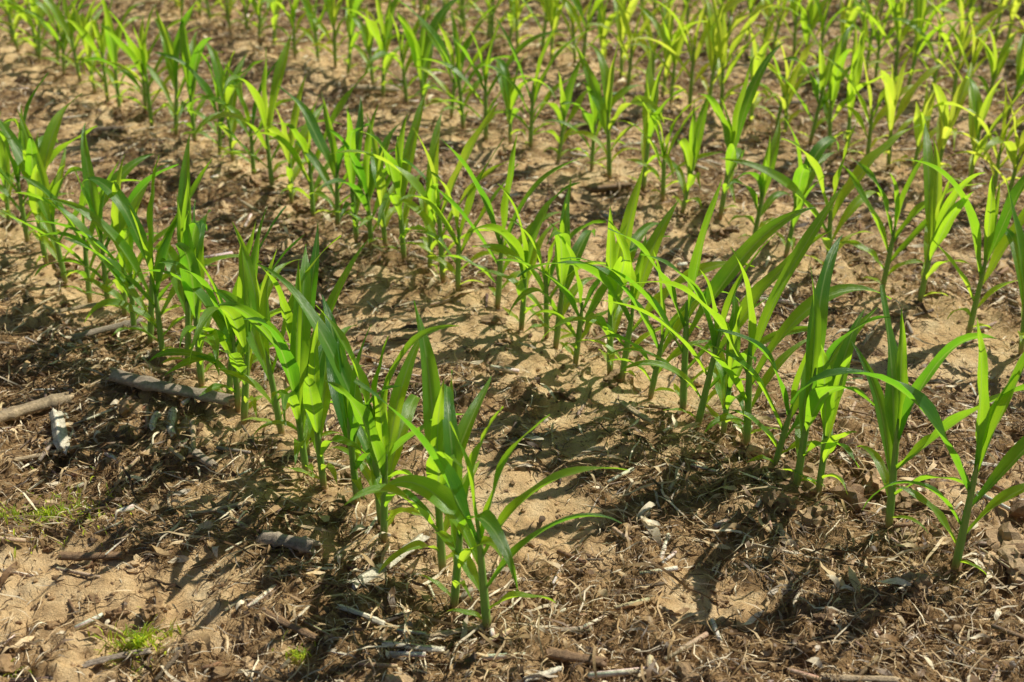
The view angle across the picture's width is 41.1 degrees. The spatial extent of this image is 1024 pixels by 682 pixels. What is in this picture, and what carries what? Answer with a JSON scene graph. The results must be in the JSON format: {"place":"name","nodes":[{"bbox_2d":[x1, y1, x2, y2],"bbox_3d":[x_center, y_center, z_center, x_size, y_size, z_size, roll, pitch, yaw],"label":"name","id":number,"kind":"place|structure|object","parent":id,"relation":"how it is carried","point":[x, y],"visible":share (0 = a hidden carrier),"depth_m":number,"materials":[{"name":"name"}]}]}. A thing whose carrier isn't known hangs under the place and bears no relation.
{"place":"outdoors","nodes":[
{"label":"outdoors","id":0,"kind":"place"},
{"bbox_2d":[0,0,1023,681],"bbox_3d":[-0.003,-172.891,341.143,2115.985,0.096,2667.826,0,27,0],"label":"ground","id":1,"kind":"structure","parent":0,"point":[1002,364],"depth_m":2.98,"materials":[{"name":"soil"}]},
{"bbox_2d":[0,391,74,422],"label":"old corn stalk","id":2,"kind":"object","parent":1,"relation":"on","point":[18,411],"visible":0.99,"depth_m":2.97,"materials":[{"name":"plant"}]},
{"bbox_2d":[0,73,96,243],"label":"corn plant","id":3,"kind":"object","parent":1,"relation":"on","point":[57,150],"visible":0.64,"depth_m":3.71,"materials":[{"name":"green plant"}]},
{"bbox_2d":[20,93,81,265],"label":"corn plant","id":4,"kind":"object","parent":1,"relation":"on","point":[49,139],"visible":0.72,"depth_m":3.61,"materials":[{"name":"green plant"}]},
{"bbox_2d":[0,466,131,557],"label":"weed patch","id":5,"kind":"object","parent":1,"relation":"on","point":[46,512],"visible":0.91,"depth_m":2.63,"materials":[{"name":"green plant"}]},
{"bbox_2d":[0,110,139,283],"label":"corn plant","id":6,"kind":"object","parent":1,"relation":"on","point":[47,213],"visible":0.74,"depth_m":3.51,"materials":[{"name":"green plant"}]},
{"bbox_2d":[44,0,101,81],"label":"corn plant","id":7,"kind":"object","parent":1,"relation":"on","point":[58,15],"visible":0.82,"depth_m":5.11,"materials":[{"name":"green plant"}]},
{"bbox_2d":[0,152,152,302],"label":"corn plant","id":8,"kind":"object","parent":1,"relation":"on","point":[128,167],"visible":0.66,"depth_m":3.42,"materials":[{"name":"green plant"}]},
{"bbox_2d":[70,0,107,93],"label":"corn plant","id":9,"kind":"object","parent":1,"relation":"on","point":[86,24],"visible":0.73,"depth_m":5.03,"materials":[{"name":"green plant"}]},
{"bbox_2d":[13,122,178,298],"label":"corn plant","id":10,"kind":"object","parent":1,"relation":"on","point":[91,195],"visible":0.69,"depth_m":3.34,"materials":[{"name":"green plant"}]},
{"bbox_2d":[62,0,139,99],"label":"corn plant","id":11,"kind":"object","parent":1,"relation":"on","point":[88,40],"visible":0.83,"depth_m":4.91,"materials":[{"name":"green plant"}]},
{"bbox_2d":[25,207,206,336],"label":"corn plant","id":12,"kind":"object","parent":1,"relation":"on","point":[117,275],"visible":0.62,"depth_m":3.21,"materials":[{"name":"green plant"}]},
{"bbox_2d":[97,0,159,107],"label":"corn plant","id":13,"kind":"object","parent":1,"relation":"on","point":[113,47],"visible":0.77,"depth_m":4.84,"materials":[{"name":"green plant"}]},
{"bbox_2d":[46,155,216,346],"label":"corn plant","id":14,"kind":"object","parent":1,"relation":"on","point":[119,199],"visible":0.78,"depth_m":3.13,"materials":[{"name":"green plant"}]},
{"bbox_2d":[102,155,165,317],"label":"corn plant","id":15,"kind":"object","parent":1,"relation":"on","point":[119,225],"visible":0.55,"depth_m":3.23,"materials":[{"name":"green plant"}]},
{"bbox_2d":[87,606,181,680],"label":"weed patch","id":16,"kind":"object","parent":1,"relation":"on","point":[140,639],"visible":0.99,"depth_m":2.28,"materials":[{"name":"green plant"}]},
{"bbox_2d":[77,4,199,130],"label":"corn plant","id":17,"kind":"object","parent":1,"relation":"on","point":[125,48],"visible":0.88,"depth_m":4.61,"materials":[{"name":"green plant"}]},
{"bbox_2d":[89,11,195,113],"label":"corn plant","id":18,"kind":"object","parent":1,"relation":"on","point":[133,47],"visible":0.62,"depth_m":4.74,"materials":[{"name":"green plant"}]},
{"bbox_2d":[65,205,260,351],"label":"corn plant","id":19,"kind":"object","parent":1,"relation":"on","point":[163,253],"visible":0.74,"depth_m":3.10,"materials":[{"name":"green plant"}]},
{"bbox_2d":[104,368,234,406],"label":"old corn stalk","id":20,"kind":"object","parent":1,"relation":"on","point":[143,382],"visible":0.98,"depth_m":3.01,"materials":[{"name":"plant"}]},
{"bbox_2d":[126,1,217,134],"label":"corn plant","id":21,"kind":"object","parent":1,"relation":"on","point":[169,46],"visible":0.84,"depth_m":4.55,"materials":[{"name":"green plant"}]},
{"bbox_2d":[153,134,220,367],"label":"corn plant","id":22,"kind":"object","parent":1,"relation":"on","point":[184,203],"visible":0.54,"depth_m":3.06,"materials":[{"name":"green plant"}]},
{"bbox_2d":[174,7,211,142],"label":"corn plant","id":23,"kind":"object","parent":1,"relation":"on","point":[191,55],"visible":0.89,"depth_m":4.42,"materials":[{"name":"green plant"}]},
{"bbox_2d":[176,200,223,386],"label":"corn plant","id":24,"kind":"object","parent":1,"relation":"on","point":[188,256],"visible":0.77,"depth_m":2.91,"materials":[{"name":"green plant"}]},
{"bbox_2d":[155,43,267,154],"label":"corn plant","id":25,"kind":"object","parent":1,"relation":"on","point":[205,86],"visible":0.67,"depth_m":4.35,"materials":[{"name":"green plant"}]},
{"bbox_2d":[159,206,286,393],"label":"corn plant","id":26,"kind":"object","parent":1,"relation":"on","point":[188,328],"visible":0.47,"depth_m":2.90,"materials":[{"name":"green plant"}]},
{"bbox_2d":[134,233,319,412],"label":"corn plant","id":27,"kind":"object","parent":1,"relation":"on","point":[207,302],"visible":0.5,"depth_m":2.92,"materials":[{"name":"green plant"}]},
{"bbox_2d":[206,42,247,161],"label":"corn plant","id":28,"kind":"object","parent":1,"relation":"on","point":[229,96],"visible":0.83,"depth_m":4.31,"materials":[{"name":"green plant"}]},
{"bbox_2d":[190,58,294,174],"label":"corn plant","id":29,"kind":"object","parent":1,"relation":"on","point":[242,124],"visible":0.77,"depth_m":4.25,"materials":[{"name":"green plant"}]},
{"bbox_2d":[189,205,300,424],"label":"corn plant","id":30,"kind":"object","parent":1,"relation":"on","point":[238,362],"visible":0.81,"depth_m":2.79,"materials":[{"name":"green plant"}]},
{"bbox_2d":[193,27,339,188],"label":"corn plant","id":31,"kind":"object","parent":1,"relation":"on","point":[265,111],"visible":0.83,"depth_m":4.13,"materials":[{"name":"green plant"}]},
{"bbox_2d":[242,245,313,477],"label":"corn plant","id":32,"kind":"object","parent":1,"relation":"on","point":[293,360],"visible":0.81,"depth_m":2.63,"materials":[{"name":"green plant"}]},
{"bbox_2d":[254,76,322,204],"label":"corn plant","id":33,"kind":"object","parent":1,"relation":"on","point":[292,175],"visible":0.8,"depth_m":4.05,"materials":[{"name":"green plant"}]},
{"bbox_2d":[256,529,322,554],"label":"old corn stalk","id":34,"kind":"object","parent":1,"relation":"on","point":[304,544],"visible":1,"depth_m":2.51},
{"bbox_2d":[209,222,372,435],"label":"corn plant","id":35,"kind":"object","parent":1,"relation":"on","point":[258,342],"visible":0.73,"depth_m":2.79,"materials":[{"name":"green plant"}]},
{"bbox_2d":[218,224,366,459],"bbox_3d":[-0.428,0.043,2.684,0.126,0.509,0.461,12,29,21],"label":"corn plant","id":36,"kind":"object","parent":1,"relation":"on","point":[245,311],"visible":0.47,"depth_m":2.71,"materials":[{"name":"green plant"}]},
{"bbox_2d":[243,71,367,219],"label":"corn plant","id":37,"kind":"object","parent":1,"relation":"on","point":[305,146],"visible":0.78,"depth_m":3.97,"materials":[{"name":"green plant"}]},
{"bbox_2d":[282,322,366,489],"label":"corn plant","id":38,"kind":"object","parent":1,"relation":"on","point":[316,396],"visible":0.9,"depth_m":2.59,"materials":[{"name":"green plant"}]},
{"bbox_2d":[278,85,388,226],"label":"corn plant","id":39,"kind":"object","parent":1,"relation":"on","point":[334,160],"visible":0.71,"depth_m":3.86,"materials":[{"name":"green plant"}]},
{"bbox_2d":[300,0,374,68],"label":"corn plant","id":40,"kind":"object","parent":1,"relation":"on","point":[332,8],"visible":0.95,"depth_m":5.31,"materials":[{"name":"green plant"}]},
{"bbox_2d":[322,295,402,503],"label":"corn plant","id":41,"kind":"object","parent":1,"relation":"on","point":[349,425],"visible":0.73,"depth_m":2.56,"materials":[{"name":"green plant"}]},
{"bbox_2d":[320,104,404,243],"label":"corn plant","id":42,"kind":"object","parent":1,"relation":"on","point":[365,178],"visible":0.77,"depth_m":3.69,"materials":[{"name":"green plant"}]},
{"bbox_2d":[257,263,468,524],"bbox_3d":[-0.277,0.149,2.541,0.540,0.490,0.107,22,34,36],"label":"corn plant","id":43,"kind":"object","parent":1,"relation":"on","point":[328,342],"visible":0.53,"depth_m":2.53,"materials":[{"name":"green plant"}]},
{"bbox_2d":[339,96,403,243],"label":"corn plant","id":44,"kind":"object","parent":1,"relation":"on","point":[354,139],"visible":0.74,"depth_m":3.76,"materials":[{"name":"green plant"}]},
{"bbox_2d":[341,0,404,99],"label":"corn plant","id":45,"kind":"object","parent":1,"relation":"on","point":[386,30],"visible":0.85,"depth_m":4.97,"materials":[{"name":"green plant"}]},
{"bbox_2d":[344,4,406,85],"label":"corn plant","id":46,"kind":"object","parent":1,"relation":"on","point":[368,38],"visible":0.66,"depth_m":5.11,"materials":[{"name":"green plant"}]},
{"bbox_2d":[325,327,436,542],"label":"corn plant","id":47,"kind":"object","parent":1,"relation":"on","point":[391,427],"visible":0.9,"depth_m":2.49,"materials":[{"name":"green plant"}]},
{"bbox_2d":[358,114,427,246],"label":"corn plant","id":48,"kind":"object","parent":1,"relation":"on","point":[379,172],"visible":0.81,"depth_m":3.66,"materials":[{"name":"green plant"}]},
{"bbox_2d":[360,90,429,261],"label":"corn plant","id":49,"kind":"object","parent":1,"relation":"on","point":[399,180],"visible":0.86,"depth_m":3.62,"materials":[{"name":"green plant"}]},
{"bbox_2d":[356,7,446,104],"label":"corn plant","id":50,"kind":"object","parent":1,"relation":"on","point":[377,55],"visible":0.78,"depth_m":4.95,"materials":[{"name":"green plant"}]},
{"bbox_2d":[344,301,490,573],"bbox_3d":[-0.159,0.226,2.406,0.206,0.495,0.468,2,27,4],"label":"corn plant","id":51,"kind":"object","parent":1,"relation":"on","point":[433,398],"visible":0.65,"depth_m":2.41,"materials":[{"name":"green plant"}]},
{"bbox_2d":[330,102,507,282],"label":"corn plant","id":52,"kind":"object","parent":1,"relation":"on","point":[415,183],"visible":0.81,"depth_m":3.47,"materials":[{"name":"green plant"}]},
{"bbox_2d":[396,0,456,111],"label":"corn plant","id":53,"kind":"object","parent":1,"relation":"on","point":[423,49],"visible":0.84,"depth_m":4.82,"materials":[{"name":"green plant"}]},
{"bbox_2d":[417,112,453,272],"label":"corn plant","id":54,"kind":"object","parent":1,"relation":"on","point":[429,243],"visible":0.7,"depth_m":3.61,"materials":[{"name":"green plant"}]},
{"bbox_2d":[406,11,501,118],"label":"corn plant","id":55,"kind":"object","parent":1,"relation":"on","point":[450,50],"visible":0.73,"depth_m":4.74,"materials":[{"name":"green plant"}]},
{"bbox_2d":[398,138,518,291],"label":"corn plant","id":56,"kind":"object","parent":1,"relation":"on","point":[455,212],"visible":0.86,"depth_m":3.43,"materials":[{"name":"green plant"}]},
{"bbox_2d":[398,0,521,130],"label":"corn plant","id":57,"kind":"object","parent":1,"relation":"on","point":[440,42],"visible":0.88,"depth_m":4.63,"materials":[{"name":"green plant"}]},
{"bbox_2d":[416,369,517,612],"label":"corn plant","id":58,"kind":"object","parent":1,"relation":"on","point":[496,540],"visible":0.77,"depth_m":2.32,"materials":[{"name":"green plant"}]},
{"bbox_2d":[406,10,563,141],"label":"corn plant","id":59,"kind":"object","parent":1,"relation":"on","point":[520,47],"visible":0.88,"depth_m":4.57,"materials":[{"name":"green plant"}]},
{"bbox_2d":[354,378,627,633],"bbox_3d":[-0.024,0.272,2.289,0.433,0.520,0.137,3,27,6],"label":"corn plant","id":60,"kind":"object","parent":1,"relation":"on","point":[451,503],"visible":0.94,"depth_m":2.26,"materials":[{"name":"green plant"}]},
{"bbox_2d":[431,132,586,309],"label":"corn plant","id":61,"kind":"object","parent":1,"relation":"on","point":[501,268],"visible":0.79,"depth_m":3.32,"materials":[{"name":"green plant"}]},
{"bbox_2d":[0,0,1023,681],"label":"straw residue","id":62,"kind":"object","parent":1,"relation":"on","point":[634,512],"visible":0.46,"depth_m":2.84,"materials":[{"name":"plant"}]},
{"bbox_2d":[0,0,1023,681],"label":"dry leaf scraps","id":63,"kind":"object","parent":1,"relation":"on","point":[650,670],"visible":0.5,"depth_m":2.81,"materials":[{"name":"plant"}]},
{"bbox_2d":[0,0,1023,681],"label":"stalk fragments","id":64,"kind":"object","parent":1,"relation":"on","point":[48,444],"visible":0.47,"depth_m":2.98,"materials":[{"name":"plant"}]},
{"bbox_2d":[0,0,1023,681],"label":"soil clods","id":65,"kind":"object","parent":1,"relation":"on","point":[922,582],"visible":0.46,"depth_m":3.07,"materials":[{"name":"soil"}]},
{"bbox_2d":[0,0,1023,681],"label":"soil crumbs","id":66,"kind":"object","parent":1,"relation":"on","point":[298,580],"visible":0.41,"depth_m":3.14,"materials":[{"name":"soil"}]},
{"bbox_2d":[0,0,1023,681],"bbox_3d":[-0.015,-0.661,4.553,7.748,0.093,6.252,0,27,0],"label":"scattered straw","id":67,"kind":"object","parent":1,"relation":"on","point":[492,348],"visible":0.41,"depth_m":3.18,"materials":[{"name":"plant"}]},
{"bbox_2d":[0,3,1023,668],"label":"corn husk fragments","id":68,"kind":"object","parent":1,"relation":"on","point":[648,525],"visible":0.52,"depth_m":2.90,"materials":[{"name":"plant"}]},
{"bbox_2d":[490,52,555,143],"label":"corn plant","id":69,"kind":"object","parent":1,"relation":"on","point":[510,94],"visible":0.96,"depth_m":4.54,"materials":[{"name":"green plant"}]},
{"bbox_2d":[468,182,580,332],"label":"corn plant","id":70,"kind":"object","parent":1,"relation":"on","point":[526,253],"visible":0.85,"depth_m":3.27,"materials":[{"name":"green plant"}]},
{"bbox_2d":[471,11,597,148],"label":"corn plant","id":71,"kind":"object","parent":1,"relation":"on","point":[534,93],"visible":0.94,"depth_m":4.43,"materials":[{"name":"green plant"}]},
{"bbox_2d":[47,155,1023,588],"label":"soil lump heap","id":72,"kind":"object","parent":1,"relation":"on","point":[1007,543],"visible":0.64,"depth_m":2.71,"materials":[{"name":"soil"}]},
{"bbox_2d":[473,218,605,338],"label":"corn plant","id":73,"kind":"object","parent":1,"relation":"on","point":[506,250],"visible":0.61,"depth_m":3.23,"materials":[{"name":"green plant"}]},
{"bbox_2d":[508,179,594,349],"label":"corn plant","id":74,"kind":"object","parent":1,"relation":"on","point":[563,272],"visible":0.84,"depth_m":3.20,"materials":[{"name":"green plant"}]},
{"bbox_2d":[532,55,601,164],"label":"corn plant","id":75,"kind":"object","parent":1,"relation":"on","point":[566,95],"visible":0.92,"depth_m":4.33,"materials":[{"name":"green plant"}]},
{"bbox_2d":[545,646,608,667],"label":"old corn stalk","id":76,"kind":"object","parent":1,"relation":"on","point":[565,655],"visible":0.98,"depth_m":2.24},
{"bbox_2d":[495,221,669,366],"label":"corn plant","id":77,"kind":"object","parent":1,"relation":"on","point":[594,304],"visible":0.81,"depth_m":3.12,"materials":[{"name":"green plant"}]},
{"bbox_2d":[541,81,643,170],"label":"corn plant","id":78,"kind":"object","parent":1,"relation":"on","point":[591,118],"visible":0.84,"depth_m":4.24,"materials":[{"name":"green plant"}]},
{"bbox_2d":[567,43,673,179],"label":"corn plant","id":79,"kind":"object","parent":1,"relation":"on","point":[602,107],"visible":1,"depth_m":4.15,"materials":[{"name":"green plant"}]},
{"bbox_2d":[584,166,658,374],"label":"corn plant","id":80,"kind":"object","parent":1,"relation":"on","point":[615,260],"visible":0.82,"depth_m":3.02,"materials":[{"name":"green plant"}]},
{"bbox_2d":[517,200,754,382],"bbox_3d":[0.247,-0.085,3.006,0.548,0.449,0.150,-8,28,-16],"label":"corn plant","id":81,"kind":"object","parent":1,"relation":"on","point":[643,268],"visible":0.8,"depth_m":3.00,"materials":[{"name":"green plant"}]},
{"bbox_2d":[570,250,740,398],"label":"corn plant","id":82,"kind":"object","parent":1,"relation":"on","point":[676,323],"visible":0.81,"depth_m":2.95,"materials":[{"name":"green plant"}]},
{"bbox_2d":[629,46,684,192],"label":"corn plant","id":83,"kind":"object","parent":1,"relation":"on","point":[651,91],"visible":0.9,"depth_m":4.07,"materials":[{"name":"green plant"}]},
{"bbox_2d":[615,96,720,201],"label":"corn plant","id":84,"kind":"object","parent":1,"relation":"on","point":[663,168],"visible":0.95,"depth_m":4.00,"materials":[{"name":"green plant"}]},
{"bbox_2d":[560,179,815,413],"bbox_3d":[0.375,-0.074,2.889,0.540,0.557,0.114,-2,27,-3],"label":"corn plant","id":85,"kind":"object","parent":1,"relation":"on","point":[726,274],"visible":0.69,"depth_m":2.88,"materials":[{"name":"green plant"}]},
{"bbox_2d":[671,90,710,216],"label":"corn plant","id":86,"kind":"object","parent":1,"relation":"on","point":[691,149],"visible":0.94,"depth_m":3.91,"materials":[{"name":"green plant"}]},
{"bbox_2d":[373,0,1023,205],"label":"corn plant row","id":87,"kind":"object","parent":1,"relation":"on","point":[715,36],"visible":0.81,"depth_m":4.59,"materials":[{"name":"green plant"}]},
{"bbox_2d":[599,230,831,431],"bbox_3d":[0.413,0.006,2.823,0.480,0.474,0.084,-3,27,-6],"label":"corn plant","id":88,"kind":"object","parent":1,"relation":"on","point":[761,286],"visible":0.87,"depth_m":2.81,"materials":[{"name":"green plant"}]},
{"bbox_2d":[706,295,756,437],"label":"corn plant","id":89,"kind":"object","parent":1,"relation":"on","point":[724,385],"visible":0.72,"depth_m":2.83,"materials":[{"name":"green plant"}]},
{"bbox_2d":[697,42,783,219],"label":"corn plant","id":90,"kind":"object","parent":1,"relation":"on","point":[732,132],"visible":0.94,"depth_m":3.83,"materials":[{"name":"green plant"}]},
{"bbox_2d":[623,184,891,446],"bbox_3d":[0.502,0.001,2.694,0.578,0.559,0.139,-11,29,-20],"label":"corn plant","id":91,"kind":"object","parent":1,"relation":"on","point":[798,315],"visible":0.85,"depth_m":2.70,"materials":[{"name":"green plant"}]},
{"bbox_2d":[726,120,789,237],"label":"corn plant","id":92,"kind":"object","parent":1,"relation":"on","point":[763,180],"visible":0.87,"depth_m":3.75,"materials":[{"name":"green plant"}]},
{"bbox_2d":[703,308,876,465],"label":"corn plant","id":93,"kind":"object","parent":1,"relation":"on","point":[785,432],"visible":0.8,"depth_m":2.71,"materials":[{"name":"green plant"}]},
{"bbox_2d":[585,0,1023,118],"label":"corn plant row","id":94,"kind":"object","parent":1,"relation":"on","point":[848,17],"visible":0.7,"depth_m":5.07,"materials":[{"name":"green plant"}]},
{"bbox_2d":[775,117,838,257],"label":"corn plant","id":95,"kind":"object","parent":1,"relation":"on","point":[804,176],"visible":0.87,"depth_m":3.65,"materials":[{"name":"green plant"}]},
{"bbox_2d":[720,120,919,264],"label":"corn plant","id":96,"kind":"object","parent":1,"relation":"on","point":[848,187],"visible":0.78,"depth_m":3.56,"materials":[{"name":"green plant"}]},
{"bbox_2d":[780,308,864,497],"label":"corn plant","id":97,"kind":"object","parent":1,"relation":"on","point":[829,408],"visible":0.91,"depth_m":2.62,"materials":[{"name":"green plant"}]},
{"bbox_2d":[793,235,890,486],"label":"corn plant","id":98,"kind":"object","parent":1,"relation":"on","point":[812,397],"visible":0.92,"depth_m":2.63,"materials":[{"name":"green plant"}]},
{"bbox_2d":[789,320,1023,574],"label":"corn plant","id":99,"kind":"object","parent":1,"relation":"on","point":[988,419],"visible":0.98,"depth_m":2.38,"materials":[{"name":"green plant"}]},
{"bbox_2d":[840,148,986,286],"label":"corn plant","id":100,"kind":"object","parent":1,"relation":"on","point":[915,211],"visible":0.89,"depth_m":3.47,"materials":[{"name":"green plant"}]},
{"bbox_2d":[835,0,1023,43],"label":"corn plant row","id":101,"kind":"object","parent":1,"relation":"on","point":[1015,4],"visible":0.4,"depth_m":5.68,"materials":[{"name":"green plant"}]},
{"bbox_2d":[849,284,1023,533],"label":"corn plant","id":102,"kind":"object","parent":1,"relation":"on","point":[893,406],"visible":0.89,"depth_m":2.51,"materials":[{"name":"green plant"}]},
{"bbox_2d":[917,123,984,301],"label":"corn plant","id":103,"kind":"object","parent":1,"relation":"on","point":[940,216],"visible":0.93,"depth_m":3.32,"materials":[{"name":"green plant"}]},
{"bbox_2d":[906,159,1023,333],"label":"corn plant","id":104,"kind":"object","parent":1,"relation":"on","point":[996,241],"visible":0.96,"depth_m":3.21,"materials":[{"name":"green plant"}]},
{"bbox_2d":[1005,179,1023,355],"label":"corn plant","id":105,"kind":"object","parent":1,"relation":"on","point":[1016,243],"visible":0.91,"depth_m":3.18,"materials":[{"name":"green plant"}]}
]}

